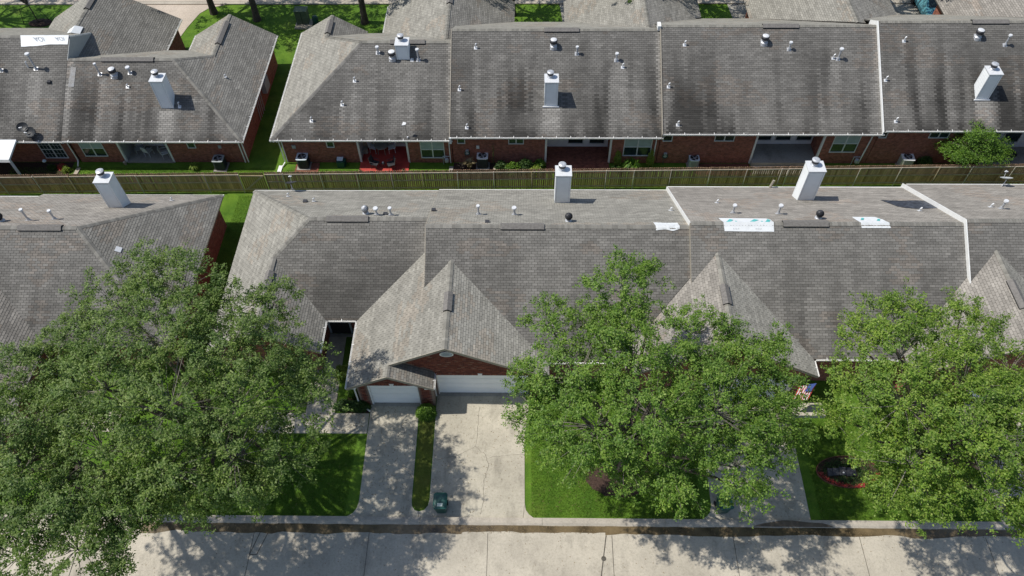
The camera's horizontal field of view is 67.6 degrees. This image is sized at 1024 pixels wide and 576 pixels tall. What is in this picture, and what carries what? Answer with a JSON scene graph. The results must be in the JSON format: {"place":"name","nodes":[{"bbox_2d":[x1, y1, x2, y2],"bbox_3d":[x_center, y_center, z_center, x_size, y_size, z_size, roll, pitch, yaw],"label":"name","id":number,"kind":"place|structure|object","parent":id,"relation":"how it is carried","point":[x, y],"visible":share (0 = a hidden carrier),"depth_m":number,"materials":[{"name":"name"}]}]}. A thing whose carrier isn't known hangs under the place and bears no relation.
{"place":"outdoors","nodes":[
{"label":"outdoors","id":0,"kind":"place"},
{"bbox_2d":[147,5,222,35],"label":"back driveway","id":1,"kind":"structure","parent":0,"point":[187,14],"depth_m":64.96,"materials":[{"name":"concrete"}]},
{"bbox_2d":[0,0,565,0],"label":"back street","id":2,"kind":"structure","parent":0,"point":[260,0],"depth_m":65.85,"materials":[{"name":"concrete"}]},
{"bbox_2d":[348,405,419,516],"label":"driveway","id":3,"kind":"structure","parent":0,"point":[383,478],"depth_m":40.05,"materials":[{"name":"concrete"}]},
{"bbox_2d":[419,395,532,517],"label":"driveway","id":4,"kind":"structure","parent":0,"point":[500,498],"depth_m":40.14,"materials":[{"name":"concrete"}]},
{"bbox_2d":[433,492,447,512],"bbox_3d":[-3.545,10.781,38.159,0.690,1.079,0.870,0,53,1],"label":"wheelie bin","id":5,"kind":"object","parent":4,"relation":"on","point":[440,502],"visible":1,"depth_m":37.76,"materials":[{"name":"plastic"}]},
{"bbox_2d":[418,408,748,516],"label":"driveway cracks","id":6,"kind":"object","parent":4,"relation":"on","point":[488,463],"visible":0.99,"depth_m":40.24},
{"bbox_2d":[0,521,1023,575],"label":"street","id":7,"kind":"structure","parent":0,"point":[167,553],"depth_m":37.13,"materials":[{"name":"concrete"}]},
{"bbox_2d":[140,522,461,533],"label":"gutter water","id":8,"kind":"structure","parent":7,"relation":"on","point":[314,528],"depth_m":38.04,"materials":[{"name":"liquid"}]},
{"bbox_2d":[462,525,604,532],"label":"gutter water","id":9,"kind":"structure","parent":7,"relation":"on","point":[529,529],"depth_m":37.92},
{"bbox_2d":[103,400,1010,575],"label":"leaf litter","id":10,"kind":"object","parent":7,"relation":"on","point":[543,509],"visible":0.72,"depth_m":37.97,"materials":[{"name":"plant"}]},
{"bbox_2d":[123,531,999,575],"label":"road joints","id":11,"kind":"object","parent":7,"relation":"on","point":[487,552],"visible":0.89,"depth_m":37.29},
{"bbox_2d":[605,526,1022,538],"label":"gutter water","id":12,"kind":"structure","parent":7,"relation":"on","point":[749,531],"depth_m":37.70,"materials":[{"name":"liquid"}]},
{"bbox_2d":[0,0,1023,521],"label":"ground","id":13,"kind":"structure","parent":0,"point":[280,24],"depth_m":42.30,"materials":[{"name":"green plant"}]},
{"bbox_2d":[0,140,24,180],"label":"patio canopy","id":14,"kind":"object","parent":13,"relation":"on","point":[7,147],"visible":0.79,"depth_m":51.13,"materials":[{"name":"white metal"}]},
{"bbox_2d":[0,162,74,182],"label":"bed soil","id":15,"kind":"structure","parent":13,"relation":"on","point":[5,168],"depth_m":53.71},
{"bbox_2d":[29,18,51,26],"bbox_3d":[-39.606,-22.308,64.133,2.011,0.133,1.210,0,53,1],"label":"mulch ring","id":16,"kind":"object","parent":13,"relation":"on","point":[42,22],"visible":0.99,"depth_m":64.01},
{"bbox_2d":[0,341,162,575],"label":"oak tree","id":17,"kind":"object","parent":13,"relation":"on","point":[15,479],"visible":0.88,"depth_m":28.70,"materials":[{"name":"green plant"}]},
{"bbox_2d":[0,0,185,161],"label":"townhouse","id":18,"kind":"structure","parent":13,"relation":"on","point":[32,85],"depth_m":53.08,"materials":[{"name":"grey"}]},
{"bbox_2d":[16,122,27,131],"bbox_3d":[-32.876,-10.741,51.389,0.659,0.771,0.663,24,57,18],"label":"satellite dish","id":19,"kind":"object","parent":18,"relation":"on","point":[21,126],"visible":1,"depth_m":51.35,"materials":[{"name":"white metal"}]},
{"bbox_2d":[24,127,34,136],"bbox_3d":[-32.379,-10.431,51.369,0.670,0.722,0.720,-33,59,-22],"label":"satellite dish","id":20,"kind":"object","parent":18,"relation":"on","point":[29,132],"visible":1,"depth_m":51.36,"materials":[{"name":"white metal"}]},
{"bbox_2d":[20,35,68,46],"bbox_3d":[-32.113,-17.105,52.526,3.500,0.493,1.050,0,53,1],"label":"roof patch sheet","id":21,"kind":"object","parent":18,"relation":"on","point":[33,40],"visible":1,"depth_m":52.45,"materials":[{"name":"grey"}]},
{"bbox_2d":[37,143,68,157],"bbox_3d":[-31.921,-9.620,53.072,1.600,1.610,0.085,0,53,1],"label":"window","id":22,"kind":"structure","parent":18,"relation":"in","point":[50,150],"depth_m":53.16,"materials":[{"name":"white glass"}]},
{"bbox_2d":[67,26,82,33],"bbox_3d":[-31.336,-18.448,54.676,0.980,0.290,1.000,0,53,1],"label":"roof patch sheet","id":23,"kind":"object","parent":18,"relation":"on","point":[76,29],"visible":1,"depth_m":54.65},
{"bbox_2d":[0,168,226,454],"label":"townhouse","id":24,"kind":"structure","parent":13,"relation":"on","point":[51,245],"depth_m":42.70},
{"bbox_2d":[0,172,245,194],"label":"wooden fence","id":25,"kind":"object","parent":13,"relation":"on","point":[40,181],"visible":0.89,"depth_m":51.33,"materials":[{"name":"brown wood"}]},
{"bbox_2d":[61,14,277,165],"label":"townhouse","id":26,"kind":"structure","parent":13,"relation":"on","point":[204,98],"depth_m":52.18,"materials":[{"name":"grey"}]},
{"bbox_2d":[68,67,75,86],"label":"shingle repair","id":27,"kind":"structure","parent":26,"relation":"on","point":[72,77],"depth_m":52.13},
{"bbox_2d":[78,143,107,156],"bbox_3d":[-29.057,-9.675,52.942,1.610,1.490,0.085,0,53,1],"label":"window","id":28,"kind":"structure","parent":26,"relation":"in","point":[89,149],"depth_m":53.05,"materials":[{"name":"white glass"}]},
{"bbox_2d":[139,145,154,157],"bbox_3d":[-25.692,-9.668,53.831,0.519,0.951,0.590,16,55,12],"label":"patio chair","id":29,"kind":"object","parent":26,"relation":"on","point":[148,150],"visible":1,"depth_m":53.81,"materials":[{"name":"white metal"}]},
{"bbox_2d":[157,146,170,158],"bbox_3d":[-24.477,-9.571,53.743,0.590,0.951,0.519,-15,54,-10],"label":"patio chair","id":30,"kind":"object","parent":26,"relation":"on","point":[162,152],"visible":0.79,"depth_m":53.66,"materials":[{"name":"white metal"}]},
{"bbox_2d":[0,235,352,540],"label":"oak tree","id":31,"kind":"object","parent":13,"relation":"on","point":[216,424],"visible":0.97,"depth_m":31.03,"materials":[{"name":"green plant"}]},
{"bbox_2d":[206,0,217,15],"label":"street tree","id":32,"kind":"object","parent":13,"relation":"on","point":[213,10],"visible":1,"depth_m":64.20,"materials":[{"name":"brown plant"}]},
{"bbox_2d":[212,155,229,171],"bbox_3d":[-20.336,-8.709,53.205,0.920,0.875,0.920,0,53,1],"label":"air conditioner","id":33,"kind":"object","parent":13,"relation":"on","point":[220,163],"visible":0.99,"depth_m":53.03,"materials":[{"name":"metal"}]},
{"bbox_2d":[8,166,439,374],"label":"side yard grass","id":34,"kind":"structure","parent":13,"relation":"on","point":[232,223],"depth_m":53.21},
{"bbox_2d":[239,172,268,191],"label":"fence gate","id":35,"kind":"structure","parent":13,"relation":"on","point":[258,177],"depth_m":51.28,"materials":[{"name":"brown wood"}]},
{"bbox_2d":[249,0,261,21],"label":"street tree","id":36,"kind":"object","parent":13,"relation":"on","point":[255,13],"visible":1,"depth_m":63.35,"materials":[{"name":"brown plant"}]},
{"bbox_2d":[293,6,312,29],"bbox_3d":[-17.284,-22.332,63.157,1.400,1.320,1.350,0,53,1],"label":"utility box","id":37,"kind":"object","parent":13,"relation":"on","point":[304,21],"visible":0.93,"depth_m":63.15,"materials":[{"name":"metal"}]},
{"bbox_2d":[295,163,319,172],"bbox_3d":[-14.309,-8.397,53.423,1.650,0.001,1.050,0,53,1],"label":"brick pad","id":38,"kind":"object","parent":13,"relation":"on","point":[314,166],"visible":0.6,"depth_m":53.38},
{"bbox_2d":[295,153,311,169],"bbox_3d":[-14.535,-8.838,53.216,0.940,0.905,0.940,0,53,1],"label":"air conditioner","id":39,"kind":"object","parent":38,"relation":"on","point":[303,161],"visible":1,"depth_m":52.97,"materials":[{"name":"metal"}]},
{"bbox_2d":[255,413,368,433],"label":"walkway","id":40,"kind":"structure","parent":13,"relation":"on","point":[354,427],"depth_m":41.48,"materials":[{"name":"concrete"}]},
{"bbox_2d":[206,190,438,369],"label":"townhouse","id":41,"kind":"structure","parent":13,"relation":"on","point":[347,259],"depth_m":43.09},
{"bbox_2d":[306,337,346,412],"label":"walkway","id":42,"kind":"structure","parent":13,"relation":"on","point":[338,343],"depth_m":43.51,"materials":[{"name":"concrete"}]},
{"bbox_2d":[335,364,347,381],"bbox_3d":[-9.462,4.807,43.053,1.120,0.812,0.966,0,53,1],"label":"clipped bush","id":43,"kind":"object","parent":13,"relation":"on","point":[341,369],"visible":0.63,"depth_m":42.88,"materials":[{"name":"green plant"}]},
{"bbox_2d":[336,157,346,167],"bbox_3d":[-11.934,-8.770,53.295,0.660,0.650,0.450,0,53,1],"label":"hose reel box","id":44,"kind":"object","parent":13,"relation":"on","point":[341,162],"visible":1,"depth_m":53.16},
{"bbox_2d":[346,393,369,412],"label":"shade soil","id":45,"kind":"structure","parent":13,"relation":"on","point":[350,398],"depth_m":41.95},
{"bbox_2d":[332,398,353,412],"bbox_3d":[-9.162,6.430,41.916,1.464,0.764,0.817,0,53,1],"label":"hedge bush","id":46,"kind":"object","parent":45,"relation":"on","point":[342,403],"visible":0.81,"depth_m":41.74,"materials":[{"name":"green plant"}]},
{"bbox_2d":[347,388,358,399],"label":"hedge bush","id":47,"kind":"object","parent":45,"relation":"on","point":[351,393],"visible":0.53,"depth_m":42.14,"materials":[{"name":"green plant"}]},
{"bbox_2d":[350,399,371,412],"bbox_3d":[-8.367,6.406,41.851,1.332,0.826,0.819,0,53,1],"label":"hedge bush","id":48,"kind":"object","parent":45,"relation":"on","point":[360,406],"visible":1,"depth_m":41.70,"materials":[{"name":"green plant"}]},
{"bbox_2d":[358,0,368,24],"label":"street tree","id":49,"kind":"object","parent":13,"relation":"on","point":[363,15],"visible":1,"depth_m":62.88,"materials":[{"name":"brown plant"}]},
{"bbox_2d":[269,0,514,172],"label":"townhouse","id":50,"kind":"structure","parent":13,"relation":"on","point":[349,89],"depth_m":52.09,"materials":[{"name":"grey"}]},
{"bbox_2d":[368,155,379,168],"bbox_3d":[-9.540,-8.688,52.931,0.590,0.951,0.519,18,55,13],"label":"patio chair","id":51,"kind":"object","parent":50,"relation":"on","point":[372,161],"visible":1,"depth_m":52.88,"materials":[{"name":"metal"}]},
{"bbox_2d":[374,142,387,154],"bbox_3d":[-9.169,-9.844,53.933,1.000,0.736,0.990,0,53,1],"label":"patio table","id":52,"kind":"object","parent":50,"relation":"on","point":[381,145],"visible":0.84,"depth_m":53.58,"materials":[{"name":"beige metal"}]},
{"bbox_2d":[419,142,444,157],"bbox_3d":[-5.479,-9.533,52.656,1.650,1.540,0.085,0,53,1],"label":"window","id":53,"kind":"structure","parent":50,"relation":"in","point":[428,149],"depth_m":52.65,"materials":[{"name":"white glass"}]},
{"bbox_2d":[412,419,433,509],"bbox_3d":[-4.638,9.030,40.170,0.820,0.001,5.400,0,53,1],"label":"grass strip","id":54,"kind":"object","parent":13,"relation":"on","point":[424,474],"depth_m":39.98,"materials":[{"name":"plant"}]},
{"bbox_2d":[415,403,437,422],"bbox_3d":[-4.663,6.664,41.446,1.153,1.077,1.170,-37,61,-24],"label":"clipped bush","id":55,"kind":"object","parent":13,"relation":"on","point":[426,412],"visible":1,"depth_m":41.30,"materials":[{"name":"green plant"}]},
{"bbox_2d":[0,0,915,4],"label":"back kerb","id":56,"kind":"structure","parent":13,"relation":"on","point":[331,2],"depth_m":65.47,"materials":[{"name":"concrete"}]},
{"bbox_2d":[453,163,542,178],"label":"bed gravel","id":57,"kind":"structure","parent":13,"relation":"on","point":[457,167],"depth_m":53.25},
{"bbox_2d":[462,157,476,168],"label":"dry shrub","id":58,"kind":"object","parent":57,"relation":"on","point":[469,162],"visible":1,"depth_m":52.77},
{"bbox_2d":[476,152,489,169],"bbox_3d":[-2.035,-8.865,53.061,0.940,0.955,0.940,0,53,1],"label":"air conditioner","id":59,"kind":"object","parent":57,"relation":"on","point":[483,163],"visible":0.99,"depth_m":52.78,"materials":[{"name":"metal"}]},
{"bbox_2d":[494,160,506,173],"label":"garden plant","id":60,"kind":"object","parent":57,"relation":"on","point":[501,164],"visible":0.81,"depth_m":52.62,"materials":[{"name":"green plant"}]},
{"bbox_2d":[504,161,520,175],"bbox_3d":[0.079,-8.267,52.691,1.461,1.039,1.155,0,53,1],"label":"garden plant","id":61,"kind":"object","parent":57,"relation":"on","point":[511,165],"visible":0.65,"depth_m":52.43,"materials":[{"name":"green plant"}]},
{"bbox_2d":[518,157,532,173],"bbox_3d":[0.922,-8.452,52.757,1.372,1.193,1.227,0,53,1],"label":"garden plant","id":62,"kind":"object","parent":57,"relation":"on","point":[524,163],"visible":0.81,"depth_m":52.46,"materials":[{"name":"green plant"}]},
{"bbox_2d":[534,158,545,168],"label":"garden plant","id":63,"kind":"object","parent":57,"relation":"on","point":[541,163],"visible":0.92,"depth_m":52.74,"materials":[{"name":"green plant"}]},
{"bbox_2d":[0,513,1019,529],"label":"kerb","id":64,"kind":"structure","parent":13,"relation":"on","point":[545,521],"depth_m":38.05,"materials":[{"name":"concrete"}]},
{"bbox_2d":[756,520,832,526],"bbox_3d":[13.909,11.669,37.872,4.000,0.001,0.330,0,53,1],"label":"kerb wet patch","id":65,"kind":"object","parent":64,"relation":"on","point":[785,523],"visible":1,"depth_m":37.84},
{"bbox_2d":[345,161,689,411],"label":"townhouse","id":66,"kind":"structure","parent":13,"relation":"on","point":[439,316],"depth_m":41.37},
{"bbox_2d":[370,385,419,402],"bbox_3d":[-6.327,5.678,41.361,2.540,2.100,0.074,0,53,1],"label":"garage door","id":67,"kind":"structure","parent":66,"relation":"in","point":[385,394],"depth_m":41.41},
{"bbox_2d":[437,375,527,392],"bbox_3d":[-1.570,5.171,41.688,4.880,2.100,0.074,0,53,1],"label":"garage door","id":68,"kind":"structure","parent":66,"relation":"in","point":[447,383],"depth_m":41.74,"materials":[{"name":"metal"}]},
{"bbox_2d":[653,222,679,230],"bbox_3d":[8.442,-3.411,41.712,1.330,0.365,0.794,0,53,1],"label":"roof patch sheet","id":69,"kind":"object","parent":66,"relation":"on","point":[663,226],"visible":1,"depth_m":41.48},
{"bbox_2d":[130,400,999,520],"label":"lawn grass","id":70,"kind":"structure","parent":13,"relation":"on","point":[637,496],"depth_m":39.16,"materials":[{"name":"plant"}]},
{"bbox_2d":[449,0,700,172],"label":"townhouse","id":71,"kind":"structure","parent":13,"relation":"on","point":[579,87],"depth_m":51.59,"materials":[{"name":"grey"}]},
{"bbox_2d":[508,139,523,143],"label":"window","id":72,"kind":"structure","parent":71,"relation":"in","point":[510,141],"depth_m":51.98,"materials":[{"name":"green glass"}]},
{"bbox_2d":[567,139,583,143],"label":"window","id":73,"kind":"structure","parent":71,"relation":"in","point":[570,141],"depth_m":54.01,"materials":[{"name":"black glass"}]},
{"bbox_2d":[589,139,604,143],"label":"window","id":74,"kind":"structure","parent":71,"relation":"in","point":[591,141],"depth_m":53.99,"materials":[{"name":"black glass"}]},
{"bbox_2d":[622,139,652,155],"bbox_3d":[8.587,-9.634,52.238,1.910,1.610,0.085,0,53,1],"label":"window","id":75,"kind":"structure","parent":71,"relation":"in","point":[632,147],"depth_m":52.27,"materials":[{"name":"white glass"}]},
{"bbox_2d":[612,150,621,165],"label":"climbing plant","id":76,"kind":"object","parent":13,"relation":"on","point":[617,160],"visible":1,"depth_m":52.82,"materials":[{"name":"green plant"}]},
{"bbox_2d":[586,460,653,497],"bbox_3d":[5.553,9.780,39.430,3.568,0.131,2.144,0,53,1],"label":"mulch ring","id":77,"kind":"object","parent":13,"relation":"on","point":[599,484],"visible":0.25,"depth_m":39.23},
{"bbox_2d":[623,157,641,168],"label":"strap leaf plant","id":78,"kind":"object","parent":13,"relation":"on","point":[632,163],"visible":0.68,"depth_m":52.39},
{"bbox_2d":[264,164,1023,189],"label":"wooden fence","id":79,"kind":"object","parent":13,"relation":"on","point":[529,179],"visible":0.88,"depth_m":51.18,"materials":[{"name":"wood"}]},
{"bbox_2d":[646,151,654,167],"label":"climbing plant","id":80,"kind":"object","parent":13,"relation":"on","point":[650,158],"visible":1,"depth_m":52.75,"materials":[{"name":"green plant"}]},
{"bbox_2d":[500,244,821,528],"bbox_3d":[6.470,5.559,35.399,14.014,11.889,12.336,0,53,1],"label":"oak tree","id":81,"kind":"object","parent":13,"relation":"on","point":[625,449],"visible":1,"depth_m":31.85,"materials":[{"name":"green plant"}]},
{"bbox_2d":[686,155,699,168],"bbox_3d":[12.564,-8.761,52.939,0.860,0.755,0.860,0,53,1],"label":"air conditioner","id":82,"kind":"object","parent":13,"relation":"on","point":[693,161],"visible":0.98,"depth_m":52.70,"materials":[{"name":"metal"}]},
{"bbox_2d":[696,163,750,174],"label":"bed mulch","id":83,"kind":"object","parent":13,"relation":"on","point":[712,165],"visible":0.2,"depth_m":53.20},
{"bbox_2d":[655,0,896,174],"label":"townhouse","id":84,"kind":"structure","parent":13,"relation":"on","point":[776,83],"depth_m":51.22,"materials":[{"name":"grey"}]},
{"bbox_2d":[714,136,734,141],"bbox_3d":[14.334,-10.107,51.494,1.340,0.560,0.085,0,53,1],"label":"window","id":85,"kind":"structure","parent":84,"relation":"in","point":[717,138],"depth_m":51.56,"materials":[{"name":"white glass"}]},
{"bbox_2d":[758,136,771,140],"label":"window","id":86,"kind":"structure","parent":84,"relation":"in","point":[761,138],"depth_m":53.58,"materials":[{"name":"glass"}]},
{"bbox_2d":[774,136,791,140],"bbox_3d":[18.974,-10.896,52.980,1.110,1.770,0.085,0,53,1],"label":"window","id":87,"kind":"structure","parent":84,"relation":"in","point":[778,138],"depth_m":53.55,"materials":[{"name":"glass"}]},
{"bbox_2d":[795,136,812,140],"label":"window","id":88,"kind":"structure","parent":84,"relation":"in","point":[798,138],"depth_m":53.53,"materials":[{"name":"glass"}]},
{"bbox_2d":[829,136,861,152],"bbox_3d":[22.577,-9.772,51.773,1.760,1.560,0.085,0,53,1],"label":"window","id":89,"kind":"structure","parent":84,"relation":"in","point":[841,144],"depth_m":51.83,"materials":[{"name":"glass"}]},
{"bbox_2d":[625,157,966,399],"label":"townhouse","id":90,"kind":"structure","parent":13,"relation":"on","point":[812,260],"depth_m":40.97,"materials":[{"name":"grey"}]},
{"bbox_2d":[719,218,773,231],"bbox_3d":[12.734,-3.523,41.473,2.780,0.449,1.120,0,53,1],"label":"roof patch sheet","id":91,"kind":"object","parent":90,"relation":"on","point":[735,223],"visible":1,"depth_m":41.22,"materials":[{"name":"grey"}]},
{"bbox_2d":[704,379,790,396],"bbox_3d":[12.637,5.349,41.389,4.700,2.100,0.074,0,53,1],"label":"garage door","id":92,"kind":"structure","parent":90,"relation":"in","point":[767,393],"depth_m":41.35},
{"bbox_2d":[793,379,816,399],"bbox_3d":[15.442,5.395,40.294,0.692,1.162,1.280,26,58,19],"label":"flagpole flag","id":93,"kind":"object","parent":90,"relation":"attached to","point":[807,391],"visible":0.52,"depth_m":40.22,"materials":[{"name":"multicoloured fabric"}]},
{"bbox_2d":[853,217,890,227],"bbox_3d":[19.552,-3.624,41.558,1.650,0.588,1.170,0,53,1],"label":"roof patch sheet","id":94,"kind":"object","parent":90,"relation":"on","point":[870,221],"visible":1,"depth_m":41.13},
{"bbox_2d":[882,200,936,208],"bbox_3d":[23.044,-4.866,44.369,2.540,0.897,1.520,0,53,1],"label":"black tarp","id":95,"kind":"object","parent":90,"relation":"on","point":[917,204],"visible":0.99,"depth_m":44.32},
{"bbox_2d":[786,403,825,417],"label":"walkway","id":96,"kind":"structure","parent":13,"relation":"on","point":[808,409],"depth_m":41.39,"materials":[{"name":"concrete"}]},
{"bbox_2d":[816,456,879,487],"bbox_3d":[17.390,9.512,39.449,3.309,0.344,1.859,0,53,1],"label":"flower bed","id":97,"kind":"object","parent":13,"relation":"on","point":[837,461],"visible":0.75,"depth_m":39.47,"materials":[{"name":"soil"}]},
{"bbox_2d":[838,467,846,475],"bbox_3d":[17.062,9.456,39.467,0.380,0.145,0.440,0,53,1],"label":"garden stone","id":98,"kind":"object","parent":97,"relation":"on","point":[842,470],"visible":1,"depth_m":39.41,"materials":[{"name":"grey stone"}]},
{"bbox_2d":[846,467,856,476],"bbox_3d":[17.491,9.491,39.439,0.500,0.140,0.440,0,53,1],"label":"garden stone","id":99,"kind":"object","parent":97,"relation":"on","point":[850,471],"visible":0.93,"depth_m":39.40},
{"bbox_2d":[895,154,914,170],"bbox_3d":[27.112,-8.746,52.666,1.000,0.905,1.000,4,53,4],"label":"air conditioner","id":100,"kind":"object","parent":13,"relation":"on","point":[905,159],"visible":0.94,"depth_m":52.32,"materials":[{"name":"metal"}]},
{"bbox_2d":[810,276,1023,547],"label":"oak tree","id":101,"kind":"object","parent":13,"relation":"on","point":[933,444],"visible":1,"depth_m":30.59,"materials":[{"name":"green plant"}]},
{"bbox_2d":[855,0,1023,175],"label":"townhouse","id":102,"kind":"structure","parent":13,"relation":"on","point":[947,68],"depth_m":50.84,"materials":[{"name":"grey"}]},
{"bbox_2d":[928,133,949,137],"bbox_3d":[28.544,-10.229,51.046,1.310,0.560,0.085,0,53,1],"label":"window","id":103,"kind":"structure","parent":102,"relation":"in","point":[932,135],"depth_m":51.10,"materials":[{"name":"glass"}]},
{"bbox_2d":[1001,133,1022,142],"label":"window","id":104,"kind":"structure","parent":102,"relation":"in","point":[1015,137],"depth_m":53.22,"materials":[{"name":"glass"}]},
{"bbox_2d":[913,164,977,173],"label":"bed mulch","id":105,"kind":"object","parent":13,"relation":"on","point":[946,164],"depth_m":53.05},
{"bbox_2d":[913,155,932,166],"bbox_3d":[28.399,-8.694,52.612,1.463,1.088,0.827,0,53,1],"label":"bush","id":106,"kind":"object","parent":105,"relation":"on","point":[925,160],"visible":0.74,"depth_m":52.48,"materials":[{"name":"green plant"}]},
{"bbox_2d":[891,183,1023,399],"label":"townhouse","id":107,"kind":"structure","parent":13,"relation":"on","point":[990,217],"depth_m":40.73,"materials":[{"name":"grey"}]},
{"bbox_2d":[934,119,1015,167],"bbox_3d":[30.937,-9.000,50.909,5.525,4.193,3.340,0,53,1],"label":"bush","id":108,"kind":"object","parent":13,"relation":"on","point":[978,148],"visible":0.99,"depth_m":50.16,"materials":[{"name":"green plant"}]},
{"bbox_2d":[727,4,746,17],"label":"back driveway","id":109,"kind":"structure","parent":0,"point":[737,10],"depth_m":64.29,"materials":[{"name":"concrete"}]},
{"bbox_2d":[699,400,810,519],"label":"driveway","id":110,"kind":"structure","parent":0,"point":[796,510],"depth_m":38.84,"materials":[{"name":"concrete"}]},
{"bbox_2d":[714,493,733,513],"bbox_3d":[10.512,10.759,38.013,0.690,1.079,0.870,-5,53,-3],"label":"wheelie bin","id":111,"kind":"object","parent":110,"relation":"on","point":[721,510],"visible":0.5,"depth_m":37.71,"materials":[{"name":"plastic"}]},
{"bbox_2d":[892,4,920,14],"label":"back driveway","id":112,"kind":"structure","parent":0,"point":[906,9],"depth_m":64.15,"materials":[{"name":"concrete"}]},
{"bbox_2d":[910,0,936,14],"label":"parked car","id":113,"kind":"object","parent":112,"relation":"on","point":[926,7],"visible":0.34,"depth_m":62.52,"materials":[{"name":"metal"}]},
{"bbox_2d":[963,402,1023,521],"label":"driveway","id":114,"kind":"structure","parent":0,"point":[1019,424],"depth_m":39.58,"materials":[{"name":"concrete"}]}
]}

